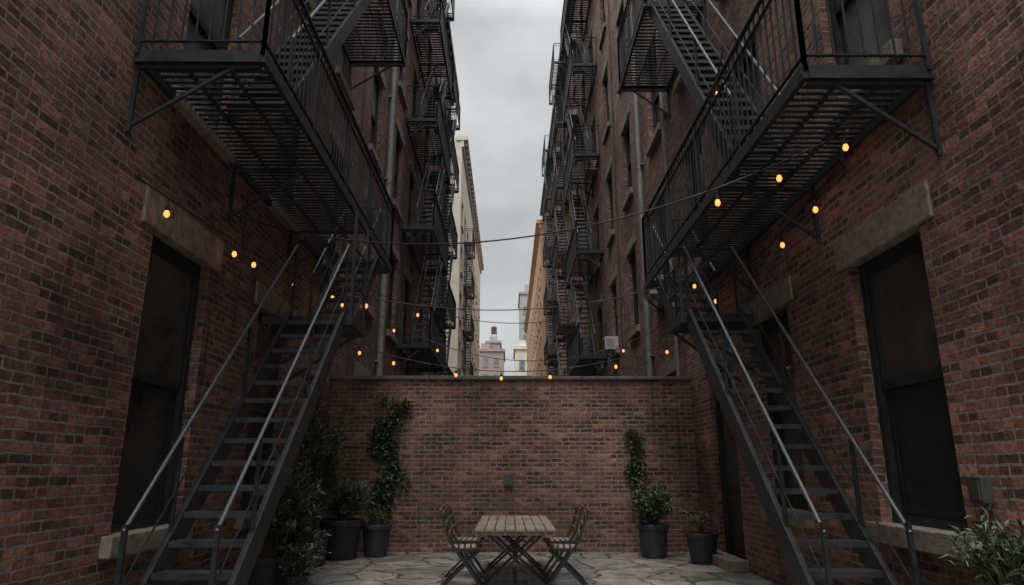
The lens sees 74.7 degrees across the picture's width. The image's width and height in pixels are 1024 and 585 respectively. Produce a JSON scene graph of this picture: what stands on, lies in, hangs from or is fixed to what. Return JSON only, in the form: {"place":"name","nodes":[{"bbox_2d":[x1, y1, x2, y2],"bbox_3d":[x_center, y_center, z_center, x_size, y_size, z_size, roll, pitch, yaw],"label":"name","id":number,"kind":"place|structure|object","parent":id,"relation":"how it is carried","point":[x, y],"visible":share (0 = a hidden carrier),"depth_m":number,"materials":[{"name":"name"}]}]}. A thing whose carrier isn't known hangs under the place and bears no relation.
{"place":"outdoors","nodes":[
{"label":"outdoors","id":0,"kind":"place"},
{"bbox_2d":[445,137,479,375],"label":"walls","id":1,"kind":"structure","parent":0,"point":[456,357],"depth_m":46.77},
{"bbox_2d":[462,228,474,375],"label":"fire escape","id":2,"kind":"object","parent":1,"relation":"attached to","point":[467,338],"visible":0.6,"depth_m":49.73,"materials":[{"name":"black metal"}]},
{"bbox_2d":[458,198,479,375],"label":"lintels and sills","id":3,"kind":"object","parent":1,"relation":"attached to","point":[460,320],"visible":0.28,"depth_m":52.74,"materials":[{"name":"beige stone"}]},
{"bbox_2d":[456,135,483,273],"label":"cornice","id":4,"kind":"structure","parent":1,"relation":"attached to","point":[463,139],"depth_m":54.93,"materials":[{"name":"beige stone"}]},
{"bbox_2d":[479,343,504,375],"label":"pink apartment building","id":5,"kind":"structure","parent":0,"point":[492,364],"depth_m":150.99,"materials":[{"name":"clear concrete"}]},
{"bbox_2d":[483,358,498,375],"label":"windows","id":6,"kind":"structure","parent":5,"relation":"in","point":[485,360],"depth_m":150.82,"materials":[{"name":"grey glass"}]},
{"bbox_2d":[485,337,501,348],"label":"grey tower building","id":7,"kind":"structure","parent":0,"point":[494,343],"depth_m":177.23,"materials":[{"name":"concrete"}]},
{"bbox_2d":[491,326,496,336],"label":"rooftop water tank","id":8,"kind":"object","parent":7,"relation":"on","point":[493,329],"visible":0.85,"depth_m":182.77,"materials":[{"name":"brown wood"}]},
{"bbox_2d":[447,0,563,375],"label":"sky","id":9,"kind":"structure","parent":0,"point":[503,49],"materials":[{"name":"grey"}]},
{"bbox_2d":[513,340,526,375],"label":"tan apartment building","id":10,"kind":"structure","parent":0,"point":[520,352],"depth_m":131.08,"materials":[{"name":"beige concrete"}]},
{"bbox_2d":[519,361,524,370],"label":"windows","id":11,"kind":"structure","parent":10,"relation":"in","point":[521,363],"depth_m":130.60,"materials":[{"name":"grey glass"}]},
{"bbox_2d":[518,285,528,345],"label":"grey tower building","id":12,"kind":"structure","parent":0,"point":[522,299],"depth_m":164.60,"materials":[{"name":"concrete"}]},
{"bbox_2d":[523,306,526,343],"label":"windows","id":13,"kind":"structure","parent":12,"relation":"in","point":[524,307],"depth_m":163.35,"materials":[{"name":"grey glass"}]},
{"bbox_2d":[527,224,545,376],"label":"walls","id":14,"kind":"structure","parent":0,"point":[541,316],"depth_m":68.31,"materials":[{"name":"beige brick"}]},
{"bbox_2d":[524,219,543,333],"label":"cornice","id":15,"kind":"structure","parent":14,"relation":"attached to","point":[539,222],"depth_m":77.19,"materials":[{"name":"beige stone"}]},
{"bbox_2d":[527,263,541,375],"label":"lintels and sills","id":16,"kind":"object","parent":14,"relation":"attached to","point":[537,334],"visible":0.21,"depth_m":73.06,"materials":[{"name":"beige stone"}]},
{"bbox_2d":[305,552,776,584],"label":"stone patio","id":17,"kind":"structure","parent":0,"point":[628,568],"depth_m":9.42,"materials":[{"name":"grey stone"}]},
{"bbox_2d":[247,448,325,584],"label":"potted shrub","id":18,"kind":"object","parent":17,"relation":"on","point":[290,516],"visible":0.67,"depth_m":7.98,"materials":[{"name":"green plant"}]},
{"bbox_2d":[276,540,324,584],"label":"potted shrub","id":19,"kind":"object","parent":17,"relation":"on","point":[294,557],"visible":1,"depth_m":7.67,"materials":[{"name":"green plant"}]},
{"bbox_2d":[277,522,331,572],"bbox_3d":[-2.614,3.217,8.303,0.821,0.794,0.684,0,-15,0],"label":"potted shrub","id":20,"kind":"object","parent":17,"relation":"on","point":[311,536],"visible":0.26,"depth_m":8.35,"materials":[{"name":"green plant"}]},
{"bbox_2d":[299,393,351,566],"bbox_3d":[-2.928,2.866,10.418,0.858,2.547,0.920,10,-18,-33],"label":"potted shrub","id":21,"kind":"object","parent":17,"relation":"on","point":[319,468],"visible":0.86,"depth_m":10.29,"materials":[{"name":"green plant"}]},
{"bbox_2d":[319,473,376,560],"bbox_3d":[-2.712,3.632,10.940,0.915,1.331,0.794,0,-15,0],"label":"potted shrub","id":22,"kind":"object","parent":17,"relation":"on","point":[343,539],"visible":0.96,"depth_m":10.76,"materials":[{"name":"grey plastic"}]},
{"bbox_2d":[359,508,391,557],"bbox_3d":[-2.253,3.966,11.148,0.501,0.789,0.501,9,-17,-30],"label":"potted shrub","id":23,"kind":"object","parent":17,"relation":"on","point":[376,534],"visible":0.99,"depth_m":10.95,"materials":[{"name":"grey plastic"}]},
{"bbox_2d":[439,506,482,584],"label":"folding bistro chair","id":24,"kind":"object","parent":17,"relation":"on","point":[458,550],"visible":1,"depth_m":8.18,"materials":[{"name":"black metal"}]},
{"bbox_2d":[442,503,485,577],"bbox_3d":[-0.653,3.385,9.191,0.562,0.940,0.436,-1,-15,4],"label":"folding bistro chair","id":25,"kind":"object","parent":17,"relation":"on","point":[459,540],"visible":0.98,"depth_m":9.06,"materials":[{"name":"black metal"}]},
{"bbox_2d":[475,515,555,584],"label":"wooden folding table","id":26,"kind":"object","parent":17,"relation":"on","point":[541,525],"visible":0.99,"depth_m":8.59,"materials":[{"name":"brown wood"}]},
{"bbox_2d":[345,551,724,584],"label":"fallen leaves","id":27,"kind":"object","parent":17,"relation":"on","point":[531,551],"visible":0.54,"depth_m":11.23,"materials":[{"name":"brown plant"}]},
{"bbox_2d":[541,503,583,578],"bbox_3d":[0.685,3.374,9.148,0.562,0.940,0.436,1,-15,-3],"label":"folding bistro chair","id":28,"kind":"object","parent":17,"relation":"on","point":[558,540],"visible":0.95,"depth_m":9.03,"materials":[{"name":"black metal"}]},
{"bbox_2d":[546,506,589,584],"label":"folding bistro chair","id":29,"kind":"object","parent":17,"relation":"on","point":[553,549],"visible":1,"depth_m":8.19,"materials":[{"name":"black metal"}]},
{"bbox_2d":[627,479,675,558],"bbox_3d":[2.292,3.693,10.991,0.830,1.239,0.772,9,-17,-31],"label":"potted shrub","id":30,"kind":"object","parent":17,"relation":"on","point":[653,533],"visible":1,"depth_m":10.85,"materials":[{"name":"grey plastic"}]},
{"bbox_2d":[679,508,729,564],"bbox_3d":[2.926,3.717,10.261,0.615,0.821,0.654,10,-18,-33],"label":"potted plant","id":31,"kind":"object","parent":17,"relation":"on","point":[702,545],"visible":0.99,"depth_m":10.16,"materials":[{"name":"black plant"}]},
{"bbox_2d":[932,494,1023,584],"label":"potted shrub","id":32,"kind":"object","parent":17,"relation":"on","point":[995,571],"visible":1,"depth_m":4.13,"materials":[{"name":"green plant"}]},
{"label":"ground","id":33,"kind":"structure","parent":0,"visible":0},
{"bbox_2d":[0,0,451,584],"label":"walls","id":34,"kind":"structure","parent":33,"relation":"on","point":[76,234],"depth_m":5.47,"materials":[{"name":"brick"}]},
{"bbox_2d":[114,0,407,584],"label":"fire escape","id":35,"kind":"object","parent":34,"relation":"attached to","point":[284,79],"visible":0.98,"depth_m":7.28,"materials":[{"name":"black metal"}]},
{"bbox_2d":[137,172,348,306],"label":"string lights","id":36,"kind":"object","parent":35,"relation":"attached to","point":[166,213],"visible":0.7,"depth_m":7.01,"materials":[{"name":"rubber"}]},
{"bbox_2d":[98,0,447,559],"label":"lintels and sills","id":37,"kind":"object","parent":34,"relation":"attached to","point":[179,230],"visible":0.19,"depth_m":7.26,"materials":[{"name":"stone"}]},
{"bbox_2d":[110,0,444,532],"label":"windows","id":38,"kind":"structure","parent":34,"relation":"attached to","point":[156,403],"depth_m":6.74,"materials":[{"name":"glass"}]},
{"bbox_2d":[346,4,400,375],"bbox_3d":[-3.305,-4.437,16.966,0.032,20.000,3.827,0,-15,0],"label":"cable conduit","id":39,"kind":"object","parent":34,"relation":"attached to","point":[359,188],"visible":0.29,"depth_m":15.45,"materials":[{"name":"grey metal"}]},
{"bbox_2d":[375,0,398,375],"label":"drain pipe","id":40,"kind":"object","parent":34,"relation":"attached to","point":[383,280],"visible":0.57,"depth_m":17.52,"materials":[{"name":"grey metal"}]},
{"bbox_2d":[395,0,454,375],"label":"fire escape","id":41,"kind":"object","parent":34,"relation":"attached to","point":[436,95],"visible":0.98,"depth_m":22.54,"materials":[{"name":"black metal"}]},
{"bbox_2d":[431,61,460,375],"bbox_3d":[-3.076,-1.596,31.628,0.642,18.250,4.445,0,-15,0],"label":"fire escape","id":42,"kind":"object","parent":34,"relation":"attached to","point":[452,127],"visible":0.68,"depth_m":31.93,"materials":[{"name":"black metal"}]},
{"bbox_2d":[437,0,458,103],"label":"cornice","id":43,"kind":"structure","parent":34,"relation":"attached to","point":[450,40],"depth_m":33.32,"materials":[{"name":"metal"}]},
{"bbox_2d":[324,267,627,323],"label":"string lights","id":44,"kind":"object","parent":34,"relation":"attached to","point":[417,315],"visible":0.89,"depth_m":13.95,"materials":[{"name":"rubber"}]},
{"bbox_2d":[367,307,657,360],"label":"string lights","id":45,"kind":"object","parent":34,"relation":"attached to","point":[437,350],"visible":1,"depth_m":14.76,"materials":[{"name":"rubber"}]},
{"bbox_2d":[342,336,683,379],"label":"string lights","id":46,"kind":"object","parent":34,"relation":"attached to","point":[455,375],"visible":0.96,"depth_m":12.16,"materials":[{"name":"rubber"}]},
{"bbox_2d":[322,380,699,551],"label":"wall","id":47,"kind":"structure","parent":33,"relation":"on","point":[559,450],"depth_m":12.01,"materials":[{"name":"brick"}]},
{"bbox_2d":[359,390,414,522],"bbox_3d":[-2.246,2.987,11.854,0.973,2.539,0.210,0,-15,0],"label":"climbing vine","id":48,"kind":"object","parent":47,"relation":"attached to","point":[382,495],"visible":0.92,"depth_m":11.90,"materials":[{"name":"green plant"}]},
{"bbox_2d":[504,474,512,485],"bbox_3d":[-0.066,3.319,11.853,0.160,0.200,0.085,0,-15,0],"label":"outdoor socket box","id":49,"kind":"object","parent":47,"relation":"attached to","point":[508,479],"visible":1,"depth_m":11.82,"materials":[{"name":"grey metal"}]},
{"bbox_2d":[332,376,689,379],"bbox_3d":[-0.017,1.610,12.500,6.580,0.073,0.402,0,-15,0],"label":"coping","id":50,"kind":"object","parent":47,"relation":"on","point":[498,378],"visible":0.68,"depth_m":12.31,"materials":[{"name":"concrete"}]},
{"bbox_2d":[621,422,649,514],"bbox_3d":[2.211,3.094,11.850,0.514,1.603,0.186,0,-15,0],"label":"climbing vine","id":51,"kind":"object","parent":47,"relation":"attached to","point":[631,438],"visible":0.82,"depth_m":11.92,"materials":[{"name":"green plant"}]},
{"bbox_2d":[544,0,1023,584],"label":"walls","id":52,"kind":"structure","parent":33,"relation":"on","point":[972,236],"depth_m":6.49,"materials":[{"name":"brown brick"}]},
{"bbox_2d":[299,268,717,310],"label":"string lights","id":53,"kind":"object","parent":52,"relation":"attached to","point":[366,303],"visible":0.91,"depth_m":10.29,"materials":[{"name":"rubber"}]},
{"bbox_2d":[232,119,862,244],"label":"string lights","id":54,"kind":"object","parent":52,"relation":"attached to","point":[778,171],"visible":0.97,"depth_m":6.68,"materials":[{"name":"rubber"}]},
{"bbox_2d":[542,135,558,375],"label":"fire escape","id":55,"kind":"object","parent":52,"relation":"attached to","point":[551,356],"visible":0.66,"depth_m":48.73,"materials":[{"name":"black metal"}]},
{"bbox_2d":[540,0,575,219],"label":"cornice","id":56,"kind":"structure","parent":52,"relation":"attached to","point":[561,56],"depth_m":41.48,"materials":[{"name":"metal"}]},
{"bbox_2d":[549,43,575,375],"bbox_3d":[2.754,-2.556,37.129,0.872,22.600,4.545,0,-15,0],"label":"fire escape","id":57,"kind":"object","parent":52,"relation":"attached to","point":[557,199],"visible":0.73,"depth_m":37.52,"materials":[{"name":"black metal"}]},
{"bbox_2d":[560,0,607,375],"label":"fire escape","id":58,"kind":"object","parent":52,"relation":"attached to","point":[573,124],"visible":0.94,"depth_m":26.37,"materials":[{"name":"black metal"}]},
{"bbox_2d":[579,277,589,292],"bbox_3d":[3.082,-0.336,27.920,0.492,0.711,0.630,0,-15,0],"label":"air conditioner","id":59,"kind":"object","parent":52,"relation":"attached to","point":[580,278],"visible":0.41,"depth_m":27.76,"materials":[{"name":"white paint"}]},
{"bbox_2d":[584,160,595,181],"bbox_3d":[3.094,-4.710,26.225,0.492,0.711,0.630,0,-15,0],"label":"air conditioner","id":60,"kind":"object","parent":52,"relation":"attached to","point":[589,173],"visible":0.59,"depth_m":26.04,"materials":[{"name":"white paint"}]},
{"bbox_2d":[602,336,618,360],"bbox_3d":[3.110,1.778,21.006,0.492,0.711,0.630,0,-15,0],"label":"air conditioner","id":61,"kind":"object","parent":52,"relation":"attached to","point":[608,342],"visible":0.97,"depth_m":20.77,"materials":[{"name":"white paint"}]},
{"bbox_2d":[607,0,623,375],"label":"cable conduit","id":62,"kind":"object","parent":52,"relation":"attached to","point":[615,189],"visible":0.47,"depth_m":20.89,"materials":[{"name":"grey metal"}]},
{"bbox_2d":[629,0,654,376],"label":"drain pipe","id":63,"kind":"object","parent":52,"relation":"attached to","point":[646,303],"visible":0.44,"depth_m":16.46,"materials":[{"name":"grey metal"}]},
{"bbox_2d":[643,275,663,312],"bbox_3d":[3.141,0.051,14.429,0.492,0.711,0.630,0,-15,0],"label":"air conditioner","id":64,"kind":"object","parent":52,"relation":"attached to","point":[651,295],"visible":0.42,"depth_m":14.39,"materials":[{"name":"white paint"}]},
{"bbox_2d":[655,31,681,376],"bbox_3d":[3.244,-6.973,15.183,0.155,24.000,0.240,0,-15,0],"label":"drain pipe","id":65,"kind":"object","parent":52,"relation":"attached to","point":[662,117],"visible":0.36,"depth_m":14.06,"materials":[{"name":"grey metal"}]},
{"bbox_2d":[546,0,984,571],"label":"lintels and sills","id":66,"kind":"object","parent":52,"relation":"attached to","point":[904,216],"visible":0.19,"depth_m":6.73,"materials":[{"name":"stone"}]},
{"bbox_2d":[689,157,843,305],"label":"string lights","id":67,"kind":"object","parent":52,"relation":"attached to","point":[815,210],"visible":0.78,"depth_m":7.64,"materials":[{"name":"rubber"}]},
{"bbox_2d":[569,0,968,554],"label":"windows","id":68,"kind":"structure","parent":52,"relation":"attached to","point":[922,473],"depth_m":6.11,"materials":[{"name":"glass"}]},
{"bbox_2d":[617,0,942,584],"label":"fire escape","id":69,"kind":"object","parent":52,"relation":"attached to","point":[731,115],"visible":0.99,"depth_m":7.21,"materials":[{"name":"black metal"}]},
{"bbox_2d":[674,45,724,209],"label":"string lights","id":70,"kind":"object","parent":69,"relation":"attached to","point":[723,49],"visible":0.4,"depth_m":7.76,"materials":[{"name":"rubber"}]},
{"bbox_2d":[966,477,994,543],"bbox_3d":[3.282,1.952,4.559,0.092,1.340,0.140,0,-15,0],"label":"electrical box","id":71,"kind":"object","parent":52,"relation":"attached to","point":[980,489],"visible":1,"depth_m":4.66,"materials":[{"name":"grey metal"}]}
]}

